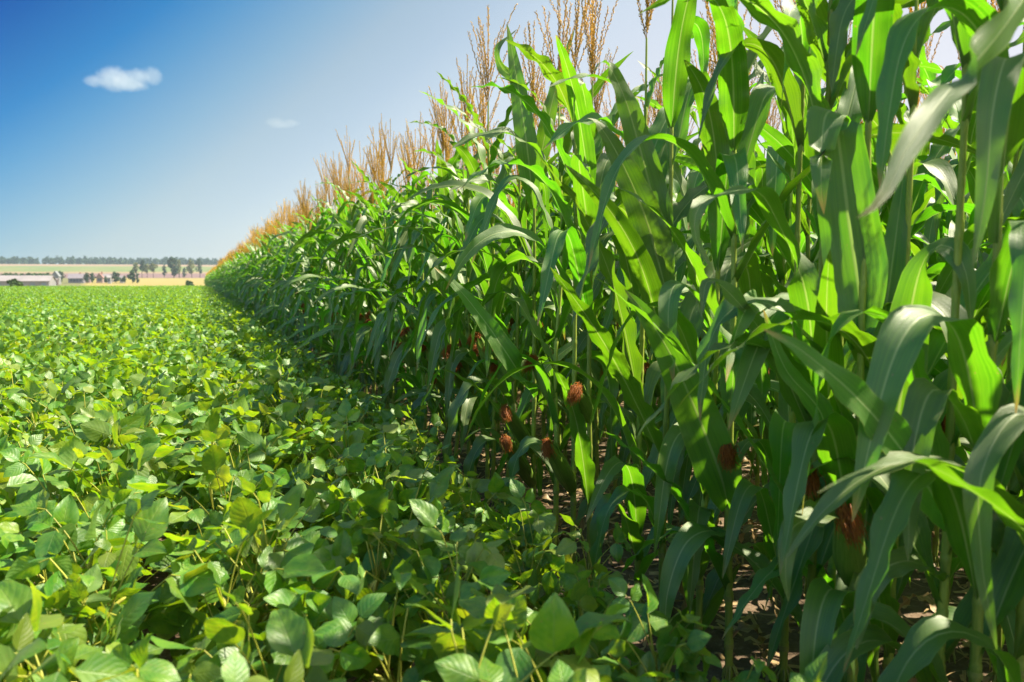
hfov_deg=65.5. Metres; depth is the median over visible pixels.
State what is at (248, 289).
corn plant
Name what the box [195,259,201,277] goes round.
tree
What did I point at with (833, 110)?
corn plant
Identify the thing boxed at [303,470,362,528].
soybean plant
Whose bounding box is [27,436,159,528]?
soybean plant
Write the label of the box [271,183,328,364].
corn plant
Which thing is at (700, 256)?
corn plant
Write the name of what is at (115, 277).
tree
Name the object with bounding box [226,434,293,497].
soybean plant
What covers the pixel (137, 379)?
soybean plant
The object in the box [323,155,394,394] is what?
corn plant
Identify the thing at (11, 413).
soybean plant
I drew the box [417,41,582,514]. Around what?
corn plant
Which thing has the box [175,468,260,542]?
soybean plant
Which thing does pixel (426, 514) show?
soybean plant
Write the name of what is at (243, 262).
corn plant
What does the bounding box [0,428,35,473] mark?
soybean plant
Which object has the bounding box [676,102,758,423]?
corn plant
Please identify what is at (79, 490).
soybean plant
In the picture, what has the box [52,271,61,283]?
house
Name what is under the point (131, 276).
tree
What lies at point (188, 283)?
bush
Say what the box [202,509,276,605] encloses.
soybean plant
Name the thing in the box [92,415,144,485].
soybean plant
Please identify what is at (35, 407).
soybean plant
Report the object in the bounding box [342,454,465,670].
soybean plant
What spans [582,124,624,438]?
corn plant
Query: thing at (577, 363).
corn plant
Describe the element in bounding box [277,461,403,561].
soybean plant
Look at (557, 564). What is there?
soybean plant
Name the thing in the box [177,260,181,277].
tree
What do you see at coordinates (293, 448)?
soybean plant
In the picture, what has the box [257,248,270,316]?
corn plant
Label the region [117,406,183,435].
soybean plant
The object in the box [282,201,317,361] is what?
corn plant
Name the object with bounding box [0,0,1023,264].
sky
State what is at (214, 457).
soybean plant
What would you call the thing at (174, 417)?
soybean plant
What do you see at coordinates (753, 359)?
corn plant
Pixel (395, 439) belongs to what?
soybean plant
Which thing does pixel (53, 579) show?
soybean plant
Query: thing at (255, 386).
soybean plant
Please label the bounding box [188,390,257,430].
soybean plant
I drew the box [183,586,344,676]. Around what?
soybean plant
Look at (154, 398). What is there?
soybean plant
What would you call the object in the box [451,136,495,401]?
corn plant
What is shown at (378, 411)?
soybean plant
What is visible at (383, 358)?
corn plant
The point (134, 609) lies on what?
soybean plant
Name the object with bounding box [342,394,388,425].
soybean plant
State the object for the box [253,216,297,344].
corn plant
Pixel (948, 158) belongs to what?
corn plant
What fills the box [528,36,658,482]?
corn plant
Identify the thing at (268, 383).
soybean plant
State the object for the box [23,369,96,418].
soybean plant
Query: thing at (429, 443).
soybean plant
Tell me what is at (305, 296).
corn plant
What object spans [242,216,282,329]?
corn plant
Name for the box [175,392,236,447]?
soybean plant
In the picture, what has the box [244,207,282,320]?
corn plant
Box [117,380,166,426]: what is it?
soybean plant
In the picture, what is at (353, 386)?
soybean plant
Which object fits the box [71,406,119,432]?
soybean plant
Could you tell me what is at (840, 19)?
corn plant
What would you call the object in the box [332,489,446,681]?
soybean plant
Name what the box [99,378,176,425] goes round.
soybean plant
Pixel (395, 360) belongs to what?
corn plant
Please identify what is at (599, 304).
corn plant
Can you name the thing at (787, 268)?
corn plant
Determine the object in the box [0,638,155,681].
soybean plant
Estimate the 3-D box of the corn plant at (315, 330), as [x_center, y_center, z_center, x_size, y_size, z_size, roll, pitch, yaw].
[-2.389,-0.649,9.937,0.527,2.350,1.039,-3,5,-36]
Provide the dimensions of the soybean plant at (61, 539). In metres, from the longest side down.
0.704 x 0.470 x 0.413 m
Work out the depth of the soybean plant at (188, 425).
3.87 m
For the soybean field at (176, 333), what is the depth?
7.67 m
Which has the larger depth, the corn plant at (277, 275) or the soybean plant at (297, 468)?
the corn plant at (277, 275)
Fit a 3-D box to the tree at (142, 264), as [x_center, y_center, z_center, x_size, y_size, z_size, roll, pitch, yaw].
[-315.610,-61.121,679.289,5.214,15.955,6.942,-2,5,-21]
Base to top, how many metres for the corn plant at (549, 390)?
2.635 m
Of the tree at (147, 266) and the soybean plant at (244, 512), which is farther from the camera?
the tree at (147, 266)
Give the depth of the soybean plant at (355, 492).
2.27 m
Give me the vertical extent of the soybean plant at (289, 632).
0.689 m
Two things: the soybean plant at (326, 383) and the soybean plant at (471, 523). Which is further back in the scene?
the soybean plant at (326, 383)
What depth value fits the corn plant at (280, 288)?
13.48 m
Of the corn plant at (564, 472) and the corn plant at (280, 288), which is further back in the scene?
the corn plant at (280, 288)
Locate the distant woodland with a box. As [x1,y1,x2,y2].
[0,255,222,264]
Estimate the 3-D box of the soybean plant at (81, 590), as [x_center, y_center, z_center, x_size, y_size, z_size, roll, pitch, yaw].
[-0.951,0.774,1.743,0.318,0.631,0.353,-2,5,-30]
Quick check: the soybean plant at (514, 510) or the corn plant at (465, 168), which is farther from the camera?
the corn plant at (465, 168)
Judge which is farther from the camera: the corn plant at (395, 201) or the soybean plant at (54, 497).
the corn plant at (395, 201)
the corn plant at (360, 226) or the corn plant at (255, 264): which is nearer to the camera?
the corn plant at (360, 226)
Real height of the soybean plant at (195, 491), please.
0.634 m
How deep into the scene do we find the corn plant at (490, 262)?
4.12 m
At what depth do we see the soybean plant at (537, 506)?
2.55 m
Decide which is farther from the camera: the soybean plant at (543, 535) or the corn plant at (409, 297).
the corn plant at (409, 297)
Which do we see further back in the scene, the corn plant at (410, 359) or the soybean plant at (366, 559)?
the corn plant at (410, 359)
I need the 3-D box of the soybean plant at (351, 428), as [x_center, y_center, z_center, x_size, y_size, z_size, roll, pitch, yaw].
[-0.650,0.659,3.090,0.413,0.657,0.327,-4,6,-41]
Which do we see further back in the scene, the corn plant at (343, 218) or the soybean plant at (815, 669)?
the corn plant at (343, 218)
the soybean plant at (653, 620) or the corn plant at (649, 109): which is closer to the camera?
the soybean plant at (653, 620)
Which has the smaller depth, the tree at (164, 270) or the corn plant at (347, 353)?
the corn plant at (347, 353)
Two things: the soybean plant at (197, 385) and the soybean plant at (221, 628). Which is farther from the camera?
the soybean plant at (197, 385)
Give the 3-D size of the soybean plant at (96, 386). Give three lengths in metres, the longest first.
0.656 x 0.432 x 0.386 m
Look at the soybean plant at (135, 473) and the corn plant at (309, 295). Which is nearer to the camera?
the soybean plant at (135, 473)
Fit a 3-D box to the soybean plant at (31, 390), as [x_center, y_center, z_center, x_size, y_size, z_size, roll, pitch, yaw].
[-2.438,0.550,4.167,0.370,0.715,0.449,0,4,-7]
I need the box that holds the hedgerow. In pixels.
[0,272,50,274]
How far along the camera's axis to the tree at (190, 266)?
696.89 m
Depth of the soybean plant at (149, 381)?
4.64 m
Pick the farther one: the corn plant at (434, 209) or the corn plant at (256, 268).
the corn plant at (256, 268)
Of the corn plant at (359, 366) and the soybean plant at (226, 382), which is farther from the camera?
the corn plant at (359, 366)
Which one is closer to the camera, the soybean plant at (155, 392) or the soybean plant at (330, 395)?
the soybean plant at (155, 392)
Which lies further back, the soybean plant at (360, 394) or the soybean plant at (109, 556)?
the soybean plant at (360, 394)
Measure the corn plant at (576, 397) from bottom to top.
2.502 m
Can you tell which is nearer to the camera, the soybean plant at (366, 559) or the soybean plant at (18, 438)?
the soybean plant at (366, 559)
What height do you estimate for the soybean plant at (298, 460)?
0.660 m
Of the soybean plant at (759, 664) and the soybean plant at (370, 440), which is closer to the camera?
the soybean plant at (759, 664)
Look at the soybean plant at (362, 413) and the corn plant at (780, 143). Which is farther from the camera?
the soybean plant at (362, 413)
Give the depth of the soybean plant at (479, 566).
1.70 m
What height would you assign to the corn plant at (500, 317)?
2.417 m
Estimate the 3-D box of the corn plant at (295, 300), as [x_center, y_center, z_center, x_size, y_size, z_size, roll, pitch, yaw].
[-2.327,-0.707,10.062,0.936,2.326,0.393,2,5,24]
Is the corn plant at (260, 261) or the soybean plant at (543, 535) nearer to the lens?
the soybean plant at (543, 535)
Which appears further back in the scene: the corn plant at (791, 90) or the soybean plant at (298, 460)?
the soybean plant at (298, 460)
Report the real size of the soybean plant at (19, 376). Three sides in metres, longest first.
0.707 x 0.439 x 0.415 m
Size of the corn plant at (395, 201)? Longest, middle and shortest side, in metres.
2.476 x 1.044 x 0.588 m
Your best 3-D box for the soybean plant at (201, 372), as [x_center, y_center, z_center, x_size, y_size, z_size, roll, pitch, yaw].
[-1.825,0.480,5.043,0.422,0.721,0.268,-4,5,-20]
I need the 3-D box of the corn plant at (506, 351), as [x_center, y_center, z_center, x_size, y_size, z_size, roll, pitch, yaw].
[0.053,-0.225,3.569,1.152,2.493,0.519,0,4,3]
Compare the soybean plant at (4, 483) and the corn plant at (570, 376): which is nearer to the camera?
the soybean plant at (4, 483)
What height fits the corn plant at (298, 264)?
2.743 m
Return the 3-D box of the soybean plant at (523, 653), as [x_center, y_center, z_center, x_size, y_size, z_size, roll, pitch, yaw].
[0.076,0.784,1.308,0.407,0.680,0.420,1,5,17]
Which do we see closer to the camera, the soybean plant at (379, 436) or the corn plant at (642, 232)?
the corn plant at (642, 232)
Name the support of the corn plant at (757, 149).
on the ground
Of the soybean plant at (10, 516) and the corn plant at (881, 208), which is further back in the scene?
the corn plant at (881, 208)
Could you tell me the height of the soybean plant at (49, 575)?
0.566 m
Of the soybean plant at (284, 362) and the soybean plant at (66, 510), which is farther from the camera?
the soybean plant at (284, 362)
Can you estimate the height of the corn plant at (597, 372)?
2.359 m
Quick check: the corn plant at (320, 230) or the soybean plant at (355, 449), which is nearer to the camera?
the soybean plant at (355, 449)
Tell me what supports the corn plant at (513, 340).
on the ground
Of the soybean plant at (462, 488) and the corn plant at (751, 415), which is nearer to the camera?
the soybean plant at (462, 488)
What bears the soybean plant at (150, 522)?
on the ground
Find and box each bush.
[6,278,22,285]
[185,280,193,285]
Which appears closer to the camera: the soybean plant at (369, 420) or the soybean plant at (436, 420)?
the soybean plant at (436, 420)
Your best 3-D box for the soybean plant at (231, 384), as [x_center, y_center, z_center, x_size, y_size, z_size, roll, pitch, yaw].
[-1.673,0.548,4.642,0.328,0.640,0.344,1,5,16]
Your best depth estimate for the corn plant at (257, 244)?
19.34 m
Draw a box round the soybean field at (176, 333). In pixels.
[0,285,586,681]
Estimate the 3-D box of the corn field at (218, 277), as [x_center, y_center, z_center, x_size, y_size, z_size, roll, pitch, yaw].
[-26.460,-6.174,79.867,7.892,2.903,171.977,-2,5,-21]
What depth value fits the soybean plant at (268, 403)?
4.49 m
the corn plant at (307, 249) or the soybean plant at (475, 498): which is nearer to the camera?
the soybean plant at (475, 498)
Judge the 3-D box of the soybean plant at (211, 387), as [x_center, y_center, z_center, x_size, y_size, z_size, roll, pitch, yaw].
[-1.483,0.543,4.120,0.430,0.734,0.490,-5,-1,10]
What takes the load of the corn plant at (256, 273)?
on the ground
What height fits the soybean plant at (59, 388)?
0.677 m
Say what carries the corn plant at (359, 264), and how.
on the ground
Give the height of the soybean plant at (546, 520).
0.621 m
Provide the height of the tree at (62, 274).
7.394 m
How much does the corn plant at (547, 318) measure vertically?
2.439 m
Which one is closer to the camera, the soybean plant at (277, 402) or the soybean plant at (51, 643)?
the soybean plant at (51, 643)
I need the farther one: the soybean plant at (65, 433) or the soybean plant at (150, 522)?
the soybean plant at (65, 433)
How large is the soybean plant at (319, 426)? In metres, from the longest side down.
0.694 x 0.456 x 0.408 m
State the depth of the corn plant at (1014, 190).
2.08 m
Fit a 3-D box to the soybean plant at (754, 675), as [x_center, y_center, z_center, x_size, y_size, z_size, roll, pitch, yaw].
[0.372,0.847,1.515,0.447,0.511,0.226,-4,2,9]
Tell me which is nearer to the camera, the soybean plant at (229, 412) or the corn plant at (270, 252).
the soybean plant at (229, 412)
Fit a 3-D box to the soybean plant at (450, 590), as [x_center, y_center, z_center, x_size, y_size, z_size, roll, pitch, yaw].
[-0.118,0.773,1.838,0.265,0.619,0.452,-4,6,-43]
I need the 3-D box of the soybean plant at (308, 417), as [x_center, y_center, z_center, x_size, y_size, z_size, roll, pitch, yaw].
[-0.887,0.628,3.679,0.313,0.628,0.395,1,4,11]
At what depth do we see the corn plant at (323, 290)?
8.20 m
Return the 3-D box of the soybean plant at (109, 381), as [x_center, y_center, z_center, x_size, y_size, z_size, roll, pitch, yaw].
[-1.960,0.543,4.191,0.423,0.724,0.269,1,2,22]
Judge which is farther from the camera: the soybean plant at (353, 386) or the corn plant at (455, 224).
the corn plant at (455, 224)
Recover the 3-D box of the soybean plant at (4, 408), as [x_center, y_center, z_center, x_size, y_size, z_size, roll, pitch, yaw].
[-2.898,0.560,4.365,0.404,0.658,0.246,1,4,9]
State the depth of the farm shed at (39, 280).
261.68 m
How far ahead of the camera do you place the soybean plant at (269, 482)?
2.46 m
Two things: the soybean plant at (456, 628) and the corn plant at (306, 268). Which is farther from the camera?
the corn plant at (306, 268)
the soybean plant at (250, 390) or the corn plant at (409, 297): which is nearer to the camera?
the soybean plant at (250, 390)
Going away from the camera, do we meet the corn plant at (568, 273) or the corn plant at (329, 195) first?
the corn plant at (568, 273)
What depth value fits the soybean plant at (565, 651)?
2.06 m
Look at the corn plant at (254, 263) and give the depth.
18.39 m
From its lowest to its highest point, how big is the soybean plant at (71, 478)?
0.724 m
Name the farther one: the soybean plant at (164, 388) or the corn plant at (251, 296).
the corn plant at (251, 296)
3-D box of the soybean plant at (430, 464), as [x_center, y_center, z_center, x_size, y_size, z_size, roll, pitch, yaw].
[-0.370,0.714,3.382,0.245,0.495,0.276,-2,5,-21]
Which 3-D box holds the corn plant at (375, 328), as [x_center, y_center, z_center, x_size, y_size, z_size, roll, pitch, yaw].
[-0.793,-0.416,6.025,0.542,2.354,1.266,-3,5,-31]
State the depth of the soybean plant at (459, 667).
1.30 m
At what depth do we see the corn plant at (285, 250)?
13.22 m
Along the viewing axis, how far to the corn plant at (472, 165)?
4.30 m
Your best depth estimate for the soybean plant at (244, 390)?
3.88 m
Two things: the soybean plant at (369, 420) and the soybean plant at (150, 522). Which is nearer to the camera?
the soybean plant at (150, 522)
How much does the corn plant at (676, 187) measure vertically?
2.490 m
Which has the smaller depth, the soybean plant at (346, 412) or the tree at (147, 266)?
the soybean plant at (346, 412)
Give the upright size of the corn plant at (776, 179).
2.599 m
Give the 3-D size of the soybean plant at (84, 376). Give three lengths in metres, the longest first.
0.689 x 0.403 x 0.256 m
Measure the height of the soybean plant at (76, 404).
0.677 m
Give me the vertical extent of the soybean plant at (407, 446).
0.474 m
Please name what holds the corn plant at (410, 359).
on the ground
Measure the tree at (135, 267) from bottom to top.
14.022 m
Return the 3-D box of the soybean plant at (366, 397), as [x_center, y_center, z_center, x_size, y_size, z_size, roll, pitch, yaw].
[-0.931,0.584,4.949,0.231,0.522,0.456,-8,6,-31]
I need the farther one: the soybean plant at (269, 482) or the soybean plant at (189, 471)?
the soybean plant at (189, 471)
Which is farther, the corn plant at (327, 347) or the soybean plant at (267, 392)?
the corn plant at (327, 347)
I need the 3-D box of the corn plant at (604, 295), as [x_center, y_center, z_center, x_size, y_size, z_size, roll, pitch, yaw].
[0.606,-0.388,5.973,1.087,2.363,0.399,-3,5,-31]
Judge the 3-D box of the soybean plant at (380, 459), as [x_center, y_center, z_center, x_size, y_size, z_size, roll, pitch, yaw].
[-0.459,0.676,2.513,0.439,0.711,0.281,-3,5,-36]
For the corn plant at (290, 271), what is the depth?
10.60 m
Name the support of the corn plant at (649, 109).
on the ground
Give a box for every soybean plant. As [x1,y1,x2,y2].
[0,364,43,418]
[0,371,27,410]
[0,388,20,415]
[0,397,82,443]
[0,399,65,447]
[0,404,6,416]
[0,414,60,462]
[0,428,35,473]
[0,434,42,462]
[0,444,106,531]
[0,461,35,539]
[0,492,106,587]
[0,511,27,581]
[0,571,90,681]
[0,577,190,681]
[0,592,208,681]
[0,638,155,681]
[1,390,88,441]
[1,438,61,558]
[4,379,93,431]
[5,489,229,660]
[7,397,90,441]
[7,399,63,436]
[7,423,51,463]
[8,444,26,463]
[10,444,36,556]
[10,489,159,656]
[12,432,49,454]
[12,660,45,681]
[15,429,91,463]
[16,617,86,673]
[17,383,71,429]
[18,386,52,429]
[18,606,146,680]
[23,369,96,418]
[24,413,76,435]
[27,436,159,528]
[30,399,64,423]
[31,416,185,500]
[31,480,174,591]
[32,495,153,593]
[33,431,57,464]
[33,637,72,681]
[35,370,98,418]
[35,530,127,665]
[38,487,142,575]
[39,490,137,679]
[42,500,143,666]
[43,409,183,535]
[46,370,82,391]
[46,464,112,515]
[46,561,93,665]
[48,392,97,408]
[53,386,96,445]
[53,436,160,499]
[61,383,107,397]
[65,563,148,676]
[70,370,102,399]
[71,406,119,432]
[72,396,182,490]
[75,394,173,445]
[76,446,163,558]
[80,404,188,472]
[85,442,178,500]
[88,378,99,400]
[89,469,167,577]
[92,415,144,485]
[95,437,179,501]
[95,633,180,681]
[97,376,154,409]
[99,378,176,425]
[105,409,183,502]
[108,371,194,426]
[112,370,180,426]
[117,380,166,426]
[117,395,163,415]
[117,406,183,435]
[118,367,197,417]
[123,385,145,405]
[128,428,291,572]
[132,427,194,497]
[135,380,170,404]
[144,529,303,659]
[145,386,178,427]
[145,508,325,674]
[147,583,371,681]
[152,400,281,515]
[160,412,243,488]
[161,519,329,671]
[163,475,357,663]
[164,477,319,619]
[166,446,282,536]
[166,452,273,575]
[168,474,319,673]
[168,504,273,635]
[174,406,287,496]
[174,420,262,497]
[175,383,195,392]
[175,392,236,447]
[175,415,244,509]
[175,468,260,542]
[175,640,251,681]
[179,377,262,437]
[181,374,221,395]
[182,371,232,428]
[182,374,267,425]
[182,409,269,454]
[182,427,261,503]
[183,374,233,393]
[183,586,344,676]
[184,377,204,438]
[185,383,202,441]
[185,420,238,473]
[186,360,237,394]
[187,420,265,529]
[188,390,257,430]
[190,411,295,507]
[194,544,359,675]
[195,395,265,433]
[196,493,253,606]
[198,475,285,543]
[199,377,260,399]
[199,444,292,538]
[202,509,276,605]
[206,463,274,575]
[209,388,258,397]
[209,405,232,424]
[212,394,299,469]
[221,387,266,432]
[222,380,232,393]
[225,379,243,410]
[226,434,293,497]
[230,408,274,446]
[231,368,249,392]
[239,364,283,394]
[246,608,345,681]
[250,360,327,417]
[252,361,325,433]
[253,381,308,407]
[257,593,391,681]
[258,359,289,377]
[259,369,297,401]
[259,381,318,461]
[260,398,327,428]
[261,381,320,422]
[261,396,297,432]
[264,361,294,406]
[264,384,300,406]
[268,401,332,416]
[277,422,352,484]
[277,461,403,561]
[279,400,343,426]
[280,413,365,493]
[281,429,318,494]
[282,411,360,463]
[284,424,391,528]
[285,408,350,462]
[288,378,336,409]
[288,404,346,460]
[289,448,352,525]
[290,443,365,532]
[293,417,337,502]
[296,441,434,530]
[297,386,334,417]
[299,424,415,530]
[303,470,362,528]
[306,400,374,478]
[311,425,377,483]
[312,519,458,681]
[313,470,417,538]
[314,570,455,681]
[318,379,340,400]
[318,470,425,566]
[320,419,420,524]
[321,496,467,591]
[328,388,349,410]
[330,379,370,407]
[330,400,369,446]
[330,488,400,675]
[332,385,357,425]
[332,388,350,422]
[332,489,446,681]
[338,498,538,681]
[340,379,372,420]
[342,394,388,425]
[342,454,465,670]
[348,399,373,425]
[348,499,533,681]
[349,395,381,424]
[349,398,381,425]
[352,409,386,482]
[354,511,459,670]
[360,397,380,423]
[363,418,404,450]
[364,416,383,423]
[364,435,417,453]
[365,433,428,471]
[369,403,402,432]
[371,421,418,471]
[372,412,382,427]
[374,408,395,439]
[376,404,439,470]
[379,450,422,496]
[382,443,417,471]
[390,425,436,466]
[391,442,461,500]
[393,554,534,681]
[395,528,510,652]
[398,411,445,462]
[401,455,447,525]
[402,453,468,536]
[405,563,629,681]
[406,446,440,487]
[416,455,461,475]
[420,474,493,540]
[421,595,527,681]
[423,468,499,550]
[440,499,480,543]
[442,472,517,582]
[445,621,462,633]
[453,486,511,590]
[458,584,634,681]
[461,561,550,681]
[463,507,499,595]
[465,497,546,601]
[469,503,557,596]
[473,479,560,605]
[477,520,544,594]
[479,506,556,631]
[487,528,565,608]
[489,529,579,678]
[501,548,578,674]
[518,562,654,681]
[524,585,577,659]
[528,571,619,655]
[538,513,631,654]
[555,603,616,681]
[558,603,644,681]
[591,574,764,681]
[600,611,711,681]
[616,670,761,681]
[641,637,721,681]
[746,656,776,681]
[790,651,827,681]
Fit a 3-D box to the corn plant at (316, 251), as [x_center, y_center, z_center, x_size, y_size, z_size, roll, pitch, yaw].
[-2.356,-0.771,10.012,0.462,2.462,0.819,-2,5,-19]
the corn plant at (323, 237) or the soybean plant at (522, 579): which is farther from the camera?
the corn plant at (323, 237)
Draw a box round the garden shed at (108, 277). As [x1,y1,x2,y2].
[106,275,111,283]
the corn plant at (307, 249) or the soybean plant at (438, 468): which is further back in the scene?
the corn plant at (307, 249)
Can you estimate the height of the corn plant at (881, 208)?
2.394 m
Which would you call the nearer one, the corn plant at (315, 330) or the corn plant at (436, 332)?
the corn plant at (436, 332)
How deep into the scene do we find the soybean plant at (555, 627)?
1.29 m
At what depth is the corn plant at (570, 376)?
6.08 m
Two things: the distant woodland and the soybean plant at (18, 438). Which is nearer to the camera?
the soybean plant at (18, 438)
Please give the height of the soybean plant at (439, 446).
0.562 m
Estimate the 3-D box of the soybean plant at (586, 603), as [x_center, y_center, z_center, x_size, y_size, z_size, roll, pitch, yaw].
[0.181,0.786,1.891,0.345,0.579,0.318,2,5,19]
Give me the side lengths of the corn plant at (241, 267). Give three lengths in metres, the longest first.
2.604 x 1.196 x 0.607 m
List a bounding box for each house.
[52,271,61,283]
[67,272,84,282]
[96,272,103,282]
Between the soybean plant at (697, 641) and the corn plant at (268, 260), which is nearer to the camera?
the soybean plant at (697, 641)
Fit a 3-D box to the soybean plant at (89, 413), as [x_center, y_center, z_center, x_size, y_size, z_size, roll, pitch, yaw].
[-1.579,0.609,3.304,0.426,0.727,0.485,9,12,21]
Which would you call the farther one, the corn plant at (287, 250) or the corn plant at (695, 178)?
the corn plant at (287, 250)
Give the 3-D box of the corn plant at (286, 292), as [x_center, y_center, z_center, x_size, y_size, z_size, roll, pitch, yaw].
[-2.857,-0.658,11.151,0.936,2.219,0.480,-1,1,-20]
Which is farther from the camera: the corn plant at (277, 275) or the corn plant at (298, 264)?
the corn plant at (277, 275)
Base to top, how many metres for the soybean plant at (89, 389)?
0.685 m
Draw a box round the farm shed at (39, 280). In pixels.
[0,275,56,286]
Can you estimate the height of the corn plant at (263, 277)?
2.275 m
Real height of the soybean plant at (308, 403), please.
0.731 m
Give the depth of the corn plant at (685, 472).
3.40 m
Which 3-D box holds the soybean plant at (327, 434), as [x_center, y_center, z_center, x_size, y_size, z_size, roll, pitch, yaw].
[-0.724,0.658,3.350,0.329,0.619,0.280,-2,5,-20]
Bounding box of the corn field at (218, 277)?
[204,96,1005,384]
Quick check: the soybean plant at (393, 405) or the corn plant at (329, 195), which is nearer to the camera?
the soybean plant at (393, 405)
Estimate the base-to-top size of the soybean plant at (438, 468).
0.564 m
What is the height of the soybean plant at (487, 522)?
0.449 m
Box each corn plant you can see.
[228,229,256,306]
[231,240,250,304]
[233,226,256,309]
[235,236,260,309]
[236,238,250,301]
[237,231,255,307]
[237,245,253,312]
[238,215,272,323]
[239,227,261,321]
[239,238,256,304]
[240,227,262,312]
[240,231,261,300]
[240,240,252,313]
[241,227,265,311]
[241,244,260,322]
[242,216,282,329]
[242,229,254,300]
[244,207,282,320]
[244,224,269,318]
[244,237,280,323]
[246,219,277,314]
[246,233,262,320]
[248,234,259,295]
[250,202,286,307]
[250,229,268,320]
[251,225,269,314]
[252,223,267,295]
[253,202,318,343]
[253,211,282,325]
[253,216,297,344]
[253,221,282,317]
[254,204,295,324]
[254,214,272,318]
[254,219,286,325]
[255,207,298,339]
[257,231,268,316]
[257,241,272,328]
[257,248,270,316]
[258,212,288,307]
[258,214,283,317]
[259,200,299,325]
[259,217,283,328]
[262,197,286,328]
[262,226,275,317]
[263,193,337,343]
[265,202,320,355]
[269,152,363,373]
[269,205,301,350]
[269,214,292,329]
[270,207,305,346]
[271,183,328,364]
[271,216,286,334]
[274,174,334,375]
[274,182,326,347]
[274,199,305,335]
[274,208,293,340]
[274,220,312,345]
[275,223,314,338]
[276,200,305,351]
[277,202,303,350]
[277,204,315,356]
[278,127,395,399]
[279,206,314,361]
[281,167,363,372]
[282,166,360,371]
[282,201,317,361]
[284,169,377,398]
[284,181,324,364]
[286,193,361,370]
[287,152,338,369]
[287,201,326,365]
[289,195,326,355]
[293,141,395,406]
[293,158,361,379]
[294,127,405,420]
[297,164,364,391]
[298,154,383,343]
[299,113,417,410]
[302,163,388,393]
[304,152,383,386]
[308,182,338,374]
[312,120,427,422]
[312,174,334,335]
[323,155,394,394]
[329,140,413,403]
[330,106,503,449]
[330,176,355,388]
[339,149,450,404]
[339,167,382,393]
[342,159,398,410]
[351,127,457,420]
[354,121,472,415]
[358,54,532,477]
[364,112,472,447]
[366,132,442,432]
[371,179,413,327]
[375,77,581,478]
[377,118,504,458]
[378,79,507,438]
[382,87,484,455]
[383,3,598,502]
[389,85,531,471]
[392,177,412,370]
[403,164,437,308]
[407,12,649,530]
[411,64,546,491]
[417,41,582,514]
[419,146,452,403]
[430,146,528,371]
[433,130,515,395]
[436,136,461,348]
[437,66,596,504]
[439,144,463,376]
[446,0,698,562]
[451,0,655,545]
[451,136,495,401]
[456,124,512,396]
[469,0,753,637]
[470,175,569,423]
[472,135,553,424]
[476,98,622,473]
[476,104,578,434]
[476,150,554,433]
[485,142,505,377]
[490,134,527,432]
[499,79,572,438]
[505,188,513,318]
[507,254,530,407]
[508,123,571,413]
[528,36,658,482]
[529,70,682,492]
[529,150,608,380]
[536,106,611,445]
[537,0,662,574]
[537,104,609,477]
[550,0,771,610]
[554,203,600,420]
[561,67,707,508]
[568,111,621,412]
[570,140,634,437]
[571,13,770,526]
[578,78,706,462]
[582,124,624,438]
[588,0,975,681]
[589,0,774,655]
[590,0,942,681]
[599,81,685,441]
[603,65,662,455]
[609,101,712,339]
[626,109,703,424]
[635,12,768,552]
[645,121,710,344]
[648,16,806,544]
[655,21,992,540]
[674,0,843,567]
[675,0,947,593]
[675,0,1023,681]
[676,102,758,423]
[678,98,780,494]
[696,0,975,681]
[698,0,947,681]
[698,143,708,262]
[722,0,943,638]
[722,0,1002,506]
[739,79,771,484]
[744,98,776,436]
[749,185,817,480]
[754,84,940,425]
[763,0,1012,681]
[772,78,825,294]
[786,0,1023,681]
[810,21,851,222]
[832,0,1023,681]
[844,291,1023,681]
[880,31,1023,663]
[880,32,951,224]
[911,0,1023,581]
[911,24,1023,681]
[911,50,1003,567]
[911,62,955,257]
[928,65,986,454]
[934,20,1023,668]
[960,244,1022,498]
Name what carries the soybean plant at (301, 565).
on the ground
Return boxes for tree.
[58,271,65,281]
[83,273,89,281]
[89,273,95,282]
[110,271,120,281]
[127,269,138,282]
[132,262,138,271]
[139,260,144,277]
[144,264,150,277]
[149,263,157,277]
[161,264,166,277]
[167,256,178,277]
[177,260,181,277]
[182,267,186,276]
[186,260,194,277]
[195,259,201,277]
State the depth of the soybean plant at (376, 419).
4.17 m
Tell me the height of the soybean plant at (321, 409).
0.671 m
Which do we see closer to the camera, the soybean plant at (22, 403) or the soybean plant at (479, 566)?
the soybean plant at (479, 566)
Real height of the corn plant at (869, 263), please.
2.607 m
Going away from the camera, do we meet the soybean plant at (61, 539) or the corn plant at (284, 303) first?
the soybean plant at (61, 539)
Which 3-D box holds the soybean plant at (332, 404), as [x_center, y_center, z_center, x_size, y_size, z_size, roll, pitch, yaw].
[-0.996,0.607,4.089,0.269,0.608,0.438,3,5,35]
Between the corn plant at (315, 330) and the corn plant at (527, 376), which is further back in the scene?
the corn plant at (315, 330)
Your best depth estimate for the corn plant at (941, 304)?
1.73 m
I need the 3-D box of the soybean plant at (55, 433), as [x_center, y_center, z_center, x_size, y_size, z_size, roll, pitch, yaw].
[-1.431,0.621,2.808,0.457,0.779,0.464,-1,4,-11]
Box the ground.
[0,264,1007,681]
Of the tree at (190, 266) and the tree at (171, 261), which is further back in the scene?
the tree at (190, 266)
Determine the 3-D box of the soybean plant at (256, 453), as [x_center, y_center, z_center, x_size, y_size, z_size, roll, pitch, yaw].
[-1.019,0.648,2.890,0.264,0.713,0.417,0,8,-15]
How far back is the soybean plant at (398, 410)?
4.16 m
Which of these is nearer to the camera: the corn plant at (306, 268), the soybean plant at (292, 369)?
the soybean plant at (292, 369)
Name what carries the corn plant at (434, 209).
on the ground

